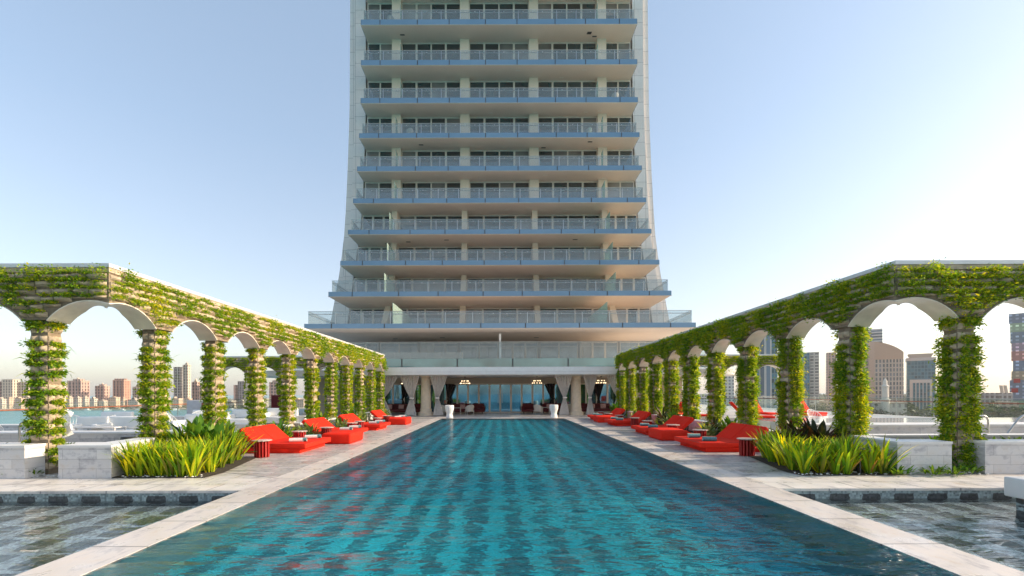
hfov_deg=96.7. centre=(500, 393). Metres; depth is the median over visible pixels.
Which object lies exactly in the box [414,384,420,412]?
glass door
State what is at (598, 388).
curtain
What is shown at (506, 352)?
window
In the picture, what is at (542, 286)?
window
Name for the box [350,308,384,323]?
window
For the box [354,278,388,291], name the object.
window
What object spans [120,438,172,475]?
strap leaf plant
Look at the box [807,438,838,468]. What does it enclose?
strap leaf plant
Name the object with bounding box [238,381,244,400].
apartment block
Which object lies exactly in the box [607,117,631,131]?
window
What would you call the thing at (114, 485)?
pool coping
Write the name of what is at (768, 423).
raised pool water
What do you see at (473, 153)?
window
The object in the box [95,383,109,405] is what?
apartment block
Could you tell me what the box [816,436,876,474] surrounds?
strap leaf plant
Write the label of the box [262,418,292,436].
broad leaf shrub
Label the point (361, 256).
window
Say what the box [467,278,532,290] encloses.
window
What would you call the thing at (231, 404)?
waterfront house
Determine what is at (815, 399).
glass railing
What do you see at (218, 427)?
broad leaf shrub
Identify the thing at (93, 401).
waterfront house
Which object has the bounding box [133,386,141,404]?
apartment block
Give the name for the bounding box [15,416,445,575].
pool coping
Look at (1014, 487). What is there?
stone ledge
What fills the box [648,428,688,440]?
pouf
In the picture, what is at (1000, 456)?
planter wall
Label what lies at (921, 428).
wall
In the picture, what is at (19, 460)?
planter wall
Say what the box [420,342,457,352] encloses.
window
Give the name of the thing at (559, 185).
window
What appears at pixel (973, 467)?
ground cover plant
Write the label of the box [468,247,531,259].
window
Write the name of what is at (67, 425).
perforated chair
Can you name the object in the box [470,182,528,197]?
window
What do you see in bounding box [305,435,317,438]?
rolled towel
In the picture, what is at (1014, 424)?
pool handrail
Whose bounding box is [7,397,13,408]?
waterfront house
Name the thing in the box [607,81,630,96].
window
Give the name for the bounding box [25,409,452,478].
deck
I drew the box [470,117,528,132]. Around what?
window
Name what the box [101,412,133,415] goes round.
outdoor sofa
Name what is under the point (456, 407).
sofa
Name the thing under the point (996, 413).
town tree
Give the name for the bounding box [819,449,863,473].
strap leaf plant
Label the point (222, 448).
strap leaf plant
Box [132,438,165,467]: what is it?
strap leaf plant
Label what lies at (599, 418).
pouf
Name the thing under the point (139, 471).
strap leaf plant
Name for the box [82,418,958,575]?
pool water
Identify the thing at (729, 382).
office tower
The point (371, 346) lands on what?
window
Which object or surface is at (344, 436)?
pouf
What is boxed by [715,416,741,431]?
broad leaf shrub
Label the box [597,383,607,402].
glass door
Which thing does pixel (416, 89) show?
window
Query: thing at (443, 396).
glass door
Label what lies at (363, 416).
variegated shrub
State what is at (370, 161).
window
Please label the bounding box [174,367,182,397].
apartment block
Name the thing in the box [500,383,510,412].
glass door
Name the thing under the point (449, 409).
urn
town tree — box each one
[808,400,828,410]
[866,404,909,415]
[907,404,935,416]
[981,404,1002,417]
[983,405,1005,417]
[988,406,1023,416]
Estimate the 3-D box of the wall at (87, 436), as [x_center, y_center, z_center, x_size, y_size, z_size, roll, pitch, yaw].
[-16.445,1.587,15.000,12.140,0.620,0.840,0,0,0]
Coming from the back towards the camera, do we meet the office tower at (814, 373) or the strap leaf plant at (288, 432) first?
the office tower at (814, 373)
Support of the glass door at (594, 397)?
in the pavilion
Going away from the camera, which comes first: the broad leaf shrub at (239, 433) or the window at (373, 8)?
the broad leaf shrub at (239, 433)
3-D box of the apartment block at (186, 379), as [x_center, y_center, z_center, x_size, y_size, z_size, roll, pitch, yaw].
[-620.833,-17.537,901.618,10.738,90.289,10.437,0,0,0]
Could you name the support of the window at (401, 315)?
in the apartment tower at (499, 202)
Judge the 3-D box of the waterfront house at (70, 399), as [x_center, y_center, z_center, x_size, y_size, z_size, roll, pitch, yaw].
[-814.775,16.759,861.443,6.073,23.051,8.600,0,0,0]
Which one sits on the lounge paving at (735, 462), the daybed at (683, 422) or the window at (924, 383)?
the daybed at (683, 422)
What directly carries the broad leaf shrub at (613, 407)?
on the lounge paving at (735, 462)
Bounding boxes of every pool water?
[0,501,211,575]
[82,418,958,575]
[757,417,1023,429]
[812,498,1023,571]
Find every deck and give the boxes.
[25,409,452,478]
[557,404,1023,475]
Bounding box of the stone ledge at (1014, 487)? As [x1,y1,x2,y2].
[1004,476,1023,516]
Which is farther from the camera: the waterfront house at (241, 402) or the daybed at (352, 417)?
the waterfront house at (241, 402)
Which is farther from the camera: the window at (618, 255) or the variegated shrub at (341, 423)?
the window at (618, 255)
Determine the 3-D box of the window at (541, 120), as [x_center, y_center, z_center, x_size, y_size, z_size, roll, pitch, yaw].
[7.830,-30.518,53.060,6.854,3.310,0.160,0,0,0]
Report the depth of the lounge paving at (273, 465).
13.32 m
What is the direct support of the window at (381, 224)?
in the apartment tower at (499, 202)
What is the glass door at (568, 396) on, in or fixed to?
in the pavilion
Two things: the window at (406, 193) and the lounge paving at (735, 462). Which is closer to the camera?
the lounge paving at (735, 462)
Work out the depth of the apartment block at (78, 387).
930.00 m
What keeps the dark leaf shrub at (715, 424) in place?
on the lounge paving at (735, 462)
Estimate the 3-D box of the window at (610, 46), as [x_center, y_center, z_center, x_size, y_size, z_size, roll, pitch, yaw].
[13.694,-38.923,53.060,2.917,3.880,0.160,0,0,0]
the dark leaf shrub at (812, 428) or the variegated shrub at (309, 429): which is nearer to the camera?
the dark leaf shrub at (812, 428)
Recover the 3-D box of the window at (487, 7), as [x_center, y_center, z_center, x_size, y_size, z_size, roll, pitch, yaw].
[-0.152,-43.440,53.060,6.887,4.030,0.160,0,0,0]
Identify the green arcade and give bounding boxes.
[0,262,388,473]
[223,356,376,414]
[614,257,1023,468]
[626,354,780,414]
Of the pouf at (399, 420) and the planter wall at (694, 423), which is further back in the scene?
the pouf at (399, 420)
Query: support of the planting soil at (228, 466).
on the deck at (233, 475)
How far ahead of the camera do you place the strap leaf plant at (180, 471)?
10.02 m
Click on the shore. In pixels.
(183, 408)
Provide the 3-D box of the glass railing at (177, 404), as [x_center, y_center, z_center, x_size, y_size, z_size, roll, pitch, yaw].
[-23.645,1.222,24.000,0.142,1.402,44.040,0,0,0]
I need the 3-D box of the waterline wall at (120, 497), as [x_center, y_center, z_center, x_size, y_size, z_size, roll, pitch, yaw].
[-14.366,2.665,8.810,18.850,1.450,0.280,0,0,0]
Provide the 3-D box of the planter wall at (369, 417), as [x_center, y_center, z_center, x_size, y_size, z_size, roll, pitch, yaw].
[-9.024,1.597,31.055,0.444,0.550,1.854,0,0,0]
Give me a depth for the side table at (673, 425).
18.84 m
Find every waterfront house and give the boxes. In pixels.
[0,397,6,408]
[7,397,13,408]
[14,397,25,408]
[66,396,73,406]
[74,396,81,406]
[83,396,88,408]
[89,397,97,408]
[99,400,107,408]
[108,396,119,407]
[121,397,126,408]
[128,398,139,408]
[172,397,182,407]
[184,397,192,407]
[225,400,235,407]
[237,399,243,406]
[295,398,304,406]
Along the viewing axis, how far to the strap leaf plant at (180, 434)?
11.82 m
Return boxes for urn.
[445,405,453,418]
[549,405,557,417]
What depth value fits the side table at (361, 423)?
22.00 m
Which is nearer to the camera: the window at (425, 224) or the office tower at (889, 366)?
the window at (425, 224)
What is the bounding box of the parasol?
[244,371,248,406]
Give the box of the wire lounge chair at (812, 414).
[807,409,823,417]
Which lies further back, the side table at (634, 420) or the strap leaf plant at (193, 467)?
the side table at (634, 420)
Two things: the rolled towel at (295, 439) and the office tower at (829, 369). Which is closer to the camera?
the rolled towel at (295, 439)
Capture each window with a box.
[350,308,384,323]
[351,343,378,352]
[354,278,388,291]
[358,247,390,260]
[362,215,391,229]
[365,182,391,198]
[366,151,391,165]
[367,117,391,132]
[368,3,391,19]
[368,43,391,59]
[368,81,391,97]
[380,343,417,352]
[391,308,459,323]
[396,278,460,291]
[398,247,460,260]
[400,215,461,229]
[402,3,459,19]
[402,43,459,59]
[402,81,459,97]
[402,117,459,132]
[402,150,459,165]
[402,182,459,197]
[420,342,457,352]
[460,342,497,358]
[466,308,533,322]
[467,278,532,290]
[468,215,530,229]
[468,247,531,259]
[469,3,528,18]
[469,42,528,59]
[470,81,528,97]
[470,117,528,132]
[470,150,528,165]
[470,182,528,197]
[501,342,537,357]
[538,2,595,18]
[538,42,595,59]
[538,81,596,97]
[538,117,596,132]
[538,215,599,228]
[538,246,600,259]
[539,150,596,165]
[539,181,596,197]
[539,278,603,290]
[540,308,608,322]
[540,342,577,357]
[580,342,617,357]
[606,2,629,18]
[606,42,629,58]
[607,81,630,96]
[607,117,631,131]
[607,150,632,165]
[607,181,633,197]
[607,215,636,228]
[608,246,641,259]
[611,277,645,290]
[615,307,649,322]
[620,342,650,352]
[913,383,914,404]
[916,383,918,408]
[920,383,922,414]
[924,383,925,413]
[927,383,929,412]
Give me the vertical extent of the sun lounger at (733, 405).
1.003 m
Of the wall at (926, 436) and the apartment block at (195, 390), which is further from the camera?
the apartment block at (195, 390)
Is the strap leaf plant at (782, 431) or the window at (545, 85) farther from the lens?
the window at (545, 85)
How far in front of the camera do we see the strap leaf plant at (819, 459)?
10.57 m
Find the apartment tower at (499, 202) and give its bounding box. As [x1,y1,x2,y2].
[294,0,733,397]
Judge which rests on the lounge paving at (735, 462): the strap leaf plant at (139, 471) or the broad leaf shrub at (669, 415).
the broad leaf shrub at (669, 415)
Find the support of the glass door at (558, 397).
in the pavilion
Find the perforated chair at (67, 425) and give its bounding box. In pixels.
[62,410,73,437]
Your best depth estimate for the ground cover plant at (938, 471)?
9.91 m
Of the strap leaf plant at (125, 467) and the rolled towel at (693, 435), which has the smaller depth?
the strap leaf plant at (125, 467)
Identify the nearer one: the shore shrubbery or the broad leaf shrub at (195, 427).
the broad leaf shrub at (195, 427)
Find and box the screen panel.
[271,394,280,407]
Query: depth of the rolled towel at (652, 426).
19.71 m
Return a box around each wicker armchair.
[406,128,412,132]
[465,405,473,414]
[533,404,542,414]
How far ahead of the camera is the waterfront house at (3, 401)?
823.72 m
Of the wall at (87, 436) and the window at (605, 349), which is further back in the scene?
the window at (605, 349)
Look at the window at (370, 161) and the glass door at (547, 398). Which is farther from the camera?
the window at (370, 161)
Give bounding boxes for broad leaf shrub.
[157,417,213,441]
[183,414,230,431]
[190,420,246,446]
[207,419,255,453]
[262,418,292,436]
[310,410,332,421]
[347,409,359,416]
[608,402,617,412]
[665,409,682,419]
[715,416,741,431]
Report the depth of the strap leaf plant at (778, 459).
11.31 m
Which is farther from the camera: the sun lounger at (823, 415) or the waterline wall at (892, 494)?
the sun lounger at (823, 415)
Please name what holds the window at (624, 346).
in the apartment tower at (499, 202)
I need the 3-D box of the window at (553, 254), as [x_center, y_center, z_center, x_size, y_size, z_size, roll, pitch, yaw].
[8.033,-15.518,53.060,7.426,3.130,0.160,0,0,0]
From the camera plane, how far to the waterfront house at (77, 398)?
845.08 m
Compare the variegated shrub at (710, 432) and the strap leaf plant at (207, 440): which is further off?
the variegated shrub at (710, 432)
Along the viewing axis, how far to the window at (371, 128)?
53.05 m
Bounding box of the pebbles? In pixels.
[31,471,988,477]
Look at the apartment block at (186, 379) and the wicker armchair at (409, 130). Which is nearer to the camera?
the wicker armchair at (409, 130)
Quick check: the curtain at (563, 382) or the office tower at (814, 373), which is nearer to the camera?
the curtain at (563, 382)
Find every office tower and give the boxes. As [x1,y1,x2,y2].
[725,376,733,405]
[759,334,771,407]
[772,338,777,407]
[801,352,809,408]
[809,352,818,408]
[826,352,835,410]
[863,327,870,350]
[863,342,903,401]
[871,329,882,359]
[905,353,935,414]
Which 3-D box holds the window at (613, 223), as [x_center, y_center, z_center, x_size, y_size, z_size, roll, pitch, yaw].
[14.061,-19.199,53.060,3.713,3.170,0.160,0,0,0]
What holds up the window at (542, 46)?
in the apartment tower at (499, 202)
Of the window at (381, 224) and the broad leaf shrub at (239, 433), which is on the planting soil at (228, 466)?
the broad leaf shrub at (239, 433)
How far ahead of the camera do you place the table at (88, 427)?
16.54 m
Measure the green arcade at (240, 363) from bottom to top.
4.909 m
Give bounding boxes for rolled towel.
[289,438,302,441]
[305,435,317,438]
[340,427,349,429]
[648,425,657,427]
[687,434,700,437]
[702,437,716,440]
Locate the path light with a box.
[855,447,865,473]
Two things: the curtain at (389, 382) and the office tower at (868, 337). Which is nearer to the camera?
the curtain at (389, 382)
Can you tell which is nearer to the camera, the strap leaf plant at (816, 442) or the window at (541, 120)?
the strap leaf plant at (816, 442)
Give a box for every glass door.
[385,386,392,412]
[393,384,403,412]
[404,393,413,412]
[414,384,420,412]
[431,384,435,411]
[439,384,446,412]
[449,384,456,412]
[457,384,467,412]
[468,383,478,412]
[479,383,489,412]
[490,383,499,412]
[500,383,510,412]
[511,383,521,412]
[522,383,531,412]
[532,383,542,412]
[543,383,553,412]
[554,383,562,412]
[566,383,570,403]
[581,383,585,412]
[586,388,596,402]
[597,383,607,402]
[608,383,615,405]
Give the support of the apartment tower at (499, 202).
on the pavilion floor
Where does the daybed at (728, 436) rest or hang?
on the lounge paving at (735, 462)
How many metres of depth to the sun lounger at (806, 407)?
25.66 m
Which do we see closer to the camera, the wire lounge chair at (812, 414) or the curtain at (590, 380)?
the wire lounge chair at (812, 414)
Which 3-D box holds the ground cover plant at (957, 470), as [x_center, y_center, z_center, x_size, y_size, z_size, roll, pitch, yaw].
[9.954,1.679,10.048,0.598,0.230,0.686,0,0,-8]
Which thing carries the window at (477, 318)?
in the apartment tower at (499, 202)
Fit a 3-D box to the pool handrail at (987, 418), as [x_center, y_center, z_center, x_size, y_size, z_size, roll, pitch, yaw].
[15.135,1.238,14.400,0.674,1.098,0.055,0,0,0]
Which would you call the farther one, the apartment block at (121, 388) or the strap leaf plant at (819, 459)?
the apartment block at (121, 388)
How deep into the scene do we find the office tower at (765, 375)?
297.70 m
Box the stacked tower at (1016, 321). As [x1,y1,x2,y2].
[1009,313,1023,410]
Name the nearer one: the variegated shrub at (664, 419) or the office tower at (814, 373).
the variegated shrub at (664, 419)
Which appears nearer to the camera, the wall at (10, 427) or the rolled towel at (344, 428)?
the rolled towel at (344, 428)
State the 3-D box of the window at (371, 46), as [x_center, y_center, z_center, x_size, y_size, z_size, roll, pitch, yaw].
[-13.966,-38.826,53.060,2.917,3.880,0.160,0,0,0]
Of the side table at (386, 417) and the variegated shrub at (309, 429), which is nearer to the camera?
the variegated shrub at (309, 429)
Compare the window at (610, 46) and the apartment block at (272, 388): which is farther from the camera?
the apartment block at (272, 388)
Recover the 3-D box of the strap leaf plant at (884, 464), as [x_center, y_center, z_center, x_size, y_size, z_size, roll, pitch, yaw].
[8.527,1.342,10.258,1.046,0.916,1.051,0,0,1]
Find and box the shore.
[0,398,304,410]
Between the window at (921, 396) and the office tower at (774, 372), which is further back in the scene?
the window at (921, 396)
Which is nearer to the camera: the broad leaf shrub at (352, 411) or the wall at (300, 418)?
the broad leaf shrub at (352, 411)
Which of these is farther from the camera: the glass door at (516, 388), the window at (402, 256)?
the window at (402, 256)
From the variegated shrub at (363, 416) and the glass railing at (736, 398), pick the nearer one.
the variegated shrub at (363, 416)
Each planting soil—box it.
[112,457,255,477]
[749,456,905,474]
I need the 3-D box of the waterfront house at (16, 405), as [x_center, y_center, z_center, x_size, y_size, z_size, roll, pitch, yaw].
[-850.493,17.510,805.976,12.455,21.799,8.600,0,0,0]
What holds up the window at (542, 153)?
in the apartment tower at (499, 202)
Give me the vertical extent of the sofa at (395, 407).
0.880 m
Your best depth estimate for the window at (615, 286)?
53.05 m
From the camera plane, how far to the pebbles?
10.10 m
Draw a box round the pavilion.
[264,367,736,415]
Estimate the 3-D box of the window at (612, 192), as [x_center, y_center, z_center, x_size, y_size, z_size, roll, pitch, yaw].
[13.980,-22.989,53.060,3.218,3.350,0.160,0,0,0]
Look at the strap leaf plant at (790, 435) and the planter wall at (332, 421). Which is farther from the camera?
the planter wall at (332, 421)
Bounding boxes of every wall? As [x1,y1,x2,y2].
[0,423,248,430]
[0,430,185,441]
[0,442,101,443]
[0,443,45,478]
[0,493,232,501]
[57,438,154,477]
[166,415,305,424]
[294,421,306,429]
[325,418,335,426]
[365,412,373,420]
[651,414,656,422]
[686,419,706,430]
[788,490,1013,498]
[810,422,1023,434]
[851,435,952,473]
[867,433,1023,438]
[968,439,1023,473]
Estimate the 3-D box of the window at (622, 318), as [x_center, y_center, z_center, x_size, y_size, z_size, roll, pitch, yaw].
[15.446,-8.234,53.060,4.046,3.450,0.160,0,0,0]
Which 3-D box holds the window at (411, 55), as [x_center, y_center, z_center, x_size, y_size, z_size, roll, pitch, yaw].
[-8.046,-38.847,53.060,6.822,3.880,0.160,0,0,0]
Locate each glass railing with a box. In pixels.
[0,399,266,415]
[700,398,776,409]
[735,396,1023,416]
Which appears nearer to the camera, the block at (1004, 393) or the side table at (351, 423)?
the side table at (351, 423)
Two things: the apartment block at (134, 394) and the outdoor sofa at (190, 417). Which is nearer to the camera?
the outdoor sofa at (190, 417)
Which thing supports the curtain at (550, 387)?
hanging from the pavilion
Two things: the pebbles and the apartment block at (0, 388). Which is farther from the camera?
the apartment block at (0, 388)
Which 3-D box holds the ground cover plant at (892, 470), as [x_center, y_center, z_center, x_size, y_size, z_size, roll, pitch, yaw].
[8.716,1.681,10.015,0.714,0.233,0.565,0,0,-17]
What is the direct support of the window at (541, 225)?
in the apartment tower at (499, 202)
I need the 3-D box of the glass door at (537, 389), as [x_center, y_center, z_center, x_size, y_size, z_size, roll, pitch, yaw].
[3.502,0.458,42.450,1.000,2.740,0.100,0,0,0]
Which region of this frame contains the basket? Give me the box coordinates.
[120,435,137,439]
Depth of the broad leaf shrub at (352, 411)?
25.18 m
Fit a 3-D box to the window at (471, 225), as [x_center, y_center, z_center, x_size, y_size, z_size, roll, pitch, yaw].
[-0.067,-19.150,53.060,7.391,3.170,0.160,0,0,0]
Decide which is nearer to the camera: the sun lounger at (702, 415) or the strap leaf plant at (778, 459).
the strap leaf plant at (778, 459)
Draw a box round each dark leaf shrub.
[653,407,670,424]
[701,417,726,435]
[769,420,804,438]
[778,425,817,444]
[784,417,844,445]
[802,419,853,444]
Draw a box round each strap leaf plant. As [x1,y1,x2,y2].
[102,437,153,475]
[107,442,158,475]
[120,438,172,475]
[132,436,180,475]
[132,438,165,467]
[149,443,185,476]
[158,440,205,476]
[160,427,189,441]
[163,435,207,452]
[168,437,216,476]
[184,437,235,472]
[186,440,216,470]
[193,425,251,463]
[197,434,221,450]
[201,430,245,467]
[234,430,262,459]
[284,426,297,436]
[746,427,780,457]
[748,428,793,461]
[754,425,796,438]
[760,429,808,465]
[764,434,815,469]
[765,426,802,445]
[783,438,823,473]
[795,440,821,456]
[799,434,833,451]
[799,442,840,473]
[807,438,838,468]
[807,443,822,469]
[812,427,866,459]
[812,435,834,449]
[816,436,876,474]
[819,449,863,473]
[821,433,872,468]
[855,441,891,473]
[857,435,912,473]
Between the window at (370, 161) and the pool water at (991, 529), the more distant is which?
the window at (370, 161)
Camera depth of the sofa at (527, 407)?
41.16 m
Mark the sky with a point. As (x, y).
(201, 146)
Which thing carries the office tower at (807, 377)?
on the city ground
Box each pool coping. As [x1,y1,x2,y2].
[0,478,272,493]
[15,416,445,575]
[557,415,1023,575]
[744,475,1023,490]
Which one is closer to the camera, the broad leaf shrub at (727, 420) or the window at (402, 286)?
the broad leaf shrub at (727, 420)
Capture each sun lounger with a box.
[680,402,707,419]
[729,402,774,422]
[755,400,778,417]
[800,400,828,417]
[802,413,827,417]
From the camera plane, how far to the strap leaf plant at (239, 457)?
12.59 m
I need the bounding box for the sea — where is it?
[0,393,980,423]
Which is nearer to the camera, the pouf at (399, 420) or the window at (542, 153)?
the pouf at (399, 420)
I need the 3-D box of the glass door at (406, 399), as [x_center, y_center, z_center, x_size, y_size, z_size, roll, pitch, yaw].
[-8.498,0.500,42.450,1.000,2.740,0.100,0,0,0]
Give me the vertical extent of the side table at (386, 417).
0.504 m
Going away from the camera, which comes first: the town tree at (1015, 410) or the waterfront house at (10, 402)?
the town tree at (1015, 410)
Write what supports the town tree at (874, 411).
on the city ground
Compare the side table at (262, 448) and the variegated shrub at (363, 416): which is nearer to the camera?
the side table at (262, 448)
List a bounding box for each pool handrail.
[18,422,21,441]
[980,415,988,432]
[1007,415,1023,432]
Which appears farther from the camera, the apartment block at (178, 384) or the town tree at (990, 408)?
the apartment block at (178, 384)
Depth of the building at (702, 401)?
519.15 m
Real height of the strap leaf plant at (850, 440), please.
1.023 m
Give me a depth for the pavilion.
42.40 m
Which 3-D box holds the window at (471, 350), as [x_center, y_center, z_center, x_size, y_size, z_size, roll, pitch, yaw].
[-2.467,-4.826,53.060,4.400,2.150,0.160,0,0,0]
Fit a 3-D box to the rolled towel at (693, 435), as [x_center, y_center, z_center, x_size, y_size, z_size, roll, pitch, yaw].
[6.565,1.446,15.415,0.400,0.129,0.129,0,0,-2]
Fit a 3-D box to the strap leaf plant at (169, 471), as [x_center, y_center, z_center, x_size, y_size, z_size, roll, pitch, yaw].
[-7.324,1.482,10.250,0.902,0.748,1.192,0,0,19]
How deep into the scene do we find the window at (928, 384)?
435.45 m
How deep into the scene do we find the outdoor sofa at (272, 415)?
26.75 m
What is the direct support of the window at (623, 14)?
in the apartment tower at (499, 202)
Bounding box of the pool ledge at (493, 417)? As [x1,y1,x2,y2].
[442,415,561,418]
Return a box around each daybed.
[239,424,330,452]
[301,417,367,433]
[338,413,389,430]
[370,410,391,419]
[587,408,624,419]
[604,410,650,425]
[631,415,694,434]
[674,423,767,451]
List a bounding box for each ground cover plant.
[878,465,917,475]
[918,465,950,475]
[942,465,971,475]
[952,462,985,472]
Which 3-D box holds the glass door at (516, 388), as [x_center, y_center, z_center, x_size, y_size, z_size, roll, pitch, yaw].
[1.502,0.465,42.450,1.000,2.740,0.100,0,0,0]
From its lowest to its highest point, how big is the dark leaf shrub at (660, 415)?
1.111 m
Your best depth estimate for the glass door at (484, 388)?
42.44 m
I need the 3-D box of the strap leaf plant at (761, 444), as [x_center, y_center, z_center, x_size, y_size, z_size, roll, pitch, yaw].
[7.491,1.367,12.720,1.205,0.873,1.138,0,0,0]
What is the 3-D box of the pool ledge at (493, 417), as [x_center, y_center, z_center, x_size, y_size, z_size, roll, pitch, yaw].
[0.174,2.591,35.100,8.870,1.496,4.200,0,0,0]
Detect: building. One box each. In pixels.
[697,394,708,404]
[819,401,829,410]
[867,378,907,415]
[995,402,1018,416]
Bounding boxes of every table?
[73,426,127,430]
[251,439,271,457]
[291,430,306,436]
[319,427,333,436]
[347,422,357,426]
[354,421,364,426]
[383,415,390,421]
[630,417,638,424]
[642,420,652,424]
[666,424,678,427]
[692,429,707,435]
[737,437,756,456]
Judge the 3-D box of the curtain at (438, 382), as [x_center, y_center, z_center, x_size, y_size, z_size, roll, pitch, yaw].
[-5.057,0.208,37.350,1.445,3.240,0.366,0,0,0]
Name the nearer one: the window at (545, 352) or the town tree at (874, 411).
the window at (545, 352)
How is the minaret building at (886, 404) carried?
on the city ground
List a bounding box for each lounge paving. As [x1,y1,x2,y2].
[225,416,437,477]
[566,415,781,475]
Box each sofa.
[70,416,108,430]
[91,416,141,429]
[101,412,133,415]
[170,414,203,429]
[184,410,204,419]
[227,409,249,422]
[263,408,298,422]
[387,404,415,411]
[414,404,420,411]
[445,404,469,413]
[471,404,484,413]
[521,404,533,413]
[542,403,561,412]
[581,403,610,412]
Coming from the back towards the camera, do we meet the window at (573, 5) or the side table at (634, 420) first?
the window at (573, 5)
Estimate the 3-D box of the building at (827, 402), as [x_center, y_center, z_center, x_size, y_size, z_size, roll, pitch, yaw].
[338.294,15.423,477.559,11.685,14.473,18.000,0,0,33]
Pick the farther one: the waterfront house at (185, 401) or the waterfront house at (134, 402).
the waterfront house at (185, 401)
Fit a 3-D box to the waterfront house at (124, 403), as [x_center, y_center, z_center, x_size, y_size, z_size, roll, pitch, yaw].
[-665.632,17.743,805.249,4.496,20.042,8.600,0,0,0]
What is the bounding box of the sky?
[0,0,1023,395]
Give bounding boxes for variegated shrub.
[296,422,320,434]
[334,418,350,426]
[357,411,368,421]
[658,417,667,424]
[695,423,719,435]
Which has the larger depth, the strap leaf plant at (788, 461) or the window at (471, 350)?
the window at (471, 350)
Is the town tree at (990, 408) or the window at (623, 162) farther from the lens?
the town tree at (990, 408)
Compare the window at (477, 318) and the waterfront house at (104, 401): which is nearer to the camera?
the window at (477, 318)
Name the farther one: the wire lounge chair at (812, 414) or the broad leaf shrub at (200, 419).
the wire lounge chair at (812, 414)
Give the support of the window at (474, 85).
in the apartment tower at (499, 202)
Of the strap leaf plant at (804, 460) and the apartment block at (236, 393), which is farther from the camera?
the apartment block at (236, 393)
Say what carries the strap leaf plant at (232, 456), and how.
on the planting soil at (228, 466)
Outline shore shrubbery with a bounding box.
[64,405,270,408]
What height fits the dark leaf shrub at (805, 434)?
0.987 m
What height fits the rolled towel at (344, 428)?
0.129 m
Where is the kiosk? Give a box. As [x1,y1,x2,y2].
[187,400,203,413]
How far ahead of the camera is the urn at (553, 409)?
33.38 m
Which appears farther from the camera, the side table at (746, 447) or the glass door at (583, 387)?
the glass door at (583, 387)
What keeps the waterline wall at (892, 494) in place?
on the podium
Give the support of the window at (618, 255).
in the apartment tower at (499, 202)
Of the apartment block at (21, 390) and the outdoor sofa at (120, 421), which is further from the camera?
the apartment block at (21, 390)
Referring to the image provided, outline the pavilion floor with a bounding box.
[452,413,550,415]
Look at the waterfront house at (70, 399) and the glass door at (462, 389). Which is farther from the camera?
the waterfront house at (70, 399)
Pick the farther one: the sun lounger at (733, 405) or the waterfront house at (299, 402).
the waterfront house at (299, 402)
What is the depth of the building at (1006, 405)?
330.01 m
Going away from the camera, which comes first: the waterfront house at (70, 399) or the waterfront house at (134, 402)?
the waterfront house at (134, 402)
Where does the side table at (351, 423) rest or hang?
on the lounge paving at (273, 465)
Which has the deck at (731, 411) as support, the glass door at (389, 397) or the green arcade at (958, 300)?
the green arcade at (958, 300)
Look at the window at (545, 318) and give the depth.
53.05 m
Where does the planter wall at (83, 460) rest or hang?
on the deck at (233, 475)
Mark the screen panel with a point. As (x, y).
(274, 401)
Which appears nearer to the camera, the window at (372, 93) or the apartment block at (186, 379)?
the window at (372, 93)
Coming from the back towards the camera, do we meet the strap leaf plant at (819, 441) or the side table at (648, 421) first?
the side table at (648, 421)
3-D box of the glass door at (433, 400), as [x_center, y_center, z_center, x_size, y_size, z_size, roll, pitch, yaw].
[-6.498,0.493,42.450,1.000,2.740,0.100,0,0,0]
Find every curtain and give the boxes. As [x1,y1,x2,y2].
[383,376,397,415]
[400,376,418,414]
[401,384,406,403]
[430,376,446,414]
[445,384,454,403]
[545,384,554,402]
[555,375,571,414]
[584,375,596,414]
[594,383,603,402]
[606,375,617,403]
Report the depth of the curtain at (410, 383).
37.35 m
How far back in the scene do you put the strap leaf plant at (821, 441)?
11.33 m
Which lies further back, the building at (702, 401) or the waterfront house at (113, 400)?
the waterfront house at (113, 400)
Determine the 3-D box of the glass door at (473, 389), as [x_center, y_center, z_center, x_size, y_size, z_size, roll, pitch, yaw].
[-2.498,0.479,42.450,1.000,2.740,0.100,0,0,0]
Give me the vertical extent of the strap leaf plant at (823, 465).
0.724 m
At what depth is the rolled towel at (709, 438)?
14.27 m
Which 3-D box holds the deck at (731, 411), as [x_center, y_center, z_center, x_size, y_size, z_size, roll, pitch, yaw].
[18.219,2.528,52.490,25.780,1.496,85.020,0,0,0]
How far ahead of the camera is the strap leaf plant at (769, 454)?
11.97 m
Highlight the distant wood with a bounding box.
[682,393,980,400]
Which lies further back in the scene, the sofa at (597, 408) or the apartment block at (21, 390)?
the apartment block at (21, 390)
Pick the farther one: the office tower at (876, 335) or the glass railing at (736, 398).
the office tower at (876, 335)
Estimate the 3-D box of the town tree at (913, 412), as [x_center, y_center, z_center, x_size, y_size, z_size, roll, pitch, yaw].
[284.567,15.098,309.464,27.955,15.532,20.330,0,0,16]
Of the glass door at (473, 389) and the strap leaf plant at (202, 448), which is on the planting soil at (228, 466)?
the strap leaf plant at (202, 448)
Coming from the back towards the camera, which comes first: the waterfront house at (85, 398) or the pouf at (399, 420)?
the waterfront house at (85, 398)
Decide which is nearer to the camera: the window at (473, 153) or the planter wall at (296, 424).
the planter wall at (296, 424)
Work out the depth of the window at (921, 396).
438.54 m
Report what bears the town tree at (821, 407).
on the city ground
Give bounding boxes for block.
[0,381,1,396]
[2,379,19,398]
[19,382,30,398]
[67,378,89,406]
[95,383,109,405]
[113,379,130,405]
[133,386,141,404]
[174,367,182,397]
[183,362,190,406]
[192,379,199,399]
[234,385,237,404]
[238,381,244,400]
[269,379,277,396]
[981,385,1012,405]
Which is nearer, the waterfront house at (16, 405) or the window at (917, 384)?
the window at (917, 384)
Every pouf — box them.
[322,430,362,443]
[388,417,410,424]
[593,415,614,422]
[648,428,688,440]
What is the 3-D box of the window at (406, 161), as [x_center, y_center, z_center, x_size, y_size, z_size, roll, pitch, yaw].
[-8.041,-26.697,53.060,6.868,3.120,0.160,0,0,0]

